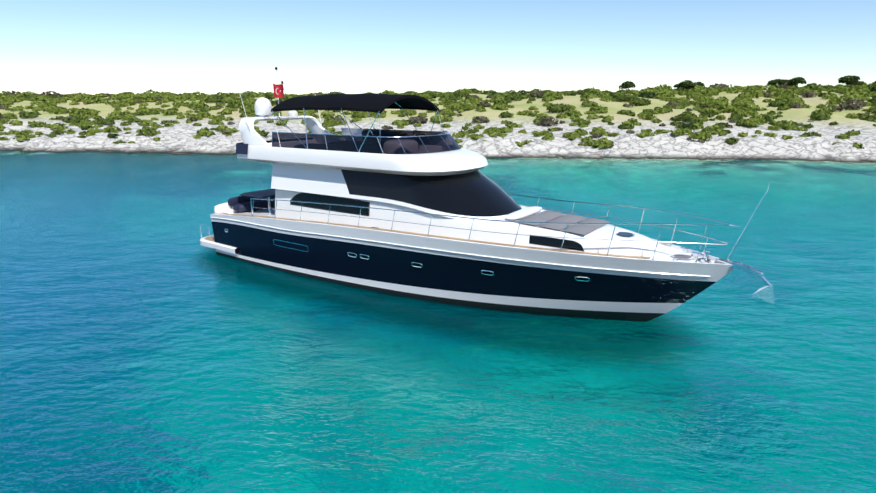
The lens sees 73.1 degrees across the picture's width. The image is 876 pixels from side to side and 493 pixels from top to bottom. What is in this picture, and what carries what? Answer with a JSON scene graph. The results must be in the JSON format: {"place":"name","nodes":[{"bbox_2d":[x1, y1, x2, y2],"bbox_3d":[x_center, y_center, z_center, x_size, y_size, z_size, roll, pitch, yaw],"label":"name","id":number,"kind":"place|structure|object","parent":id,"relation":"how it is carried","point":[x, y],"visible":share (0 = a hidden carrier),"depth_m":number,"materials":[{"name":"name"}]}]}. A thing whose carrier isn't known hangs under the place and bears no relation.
{"place":"outdoors","nodes":[
{"label":"outdoors","id":0,"kind":"place"},
{"bbox_2d":[0,150,875,492],"bbox_3d":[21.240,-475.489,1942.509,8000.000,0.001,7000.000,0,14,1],"label":"sea","id":1,"kind":"structure","parent":0,"point":[148,344],"depth_m":16.19,"materials":[{"name":"liquid"}]},
{"bbox_2d":[200,59,774,321],"bbox_3d":[-0.267,-2.339,22.379,23.472,9.667,5.616,9,17,33],"label":"yacht","id":2,"kind":"object","parent":1,"relation":"on","point":[436,216],"visible":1,"depth_m":20.54,"materials":[{"name":"white plastic"}]},
{"bbox_2d":[0,89,875,162],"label":"island","id":3,"kind":"structure","parent":0,"point":[177,139],"depth_m":86.12,"materials":[{"name":"beige stone"}]},
{"bbox_2d":[0,76,875,148],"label":"foliage","id":4,"kind":"object","parent":3,"relation":"on","point":[740,105],"visible":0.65,"depth_m":107.69,"materials":[{"name":"green plant"}]},
{"bbox_2d":[80,75,875,137],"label":"foliage","id":5,"kind":"object","parent":3,"relation":"on","point":[847,80],"visible":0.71,"depth_m":129.70,"materials":[{"name":"green plant"}]},
{"bbox_2d":[625,82,849,90],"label":"tree trunks","id":6,"kind":"object","parent":3,"relation":"on","point":[774,84],"visible":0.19,"depth_m":131.05,"materials":[{"name":"brown plant"}]},
{"bbox_2d":[0,0,875,94],"label":"sky","id":7,"kind":"structure","parent":0,"point":[92,47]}
]}

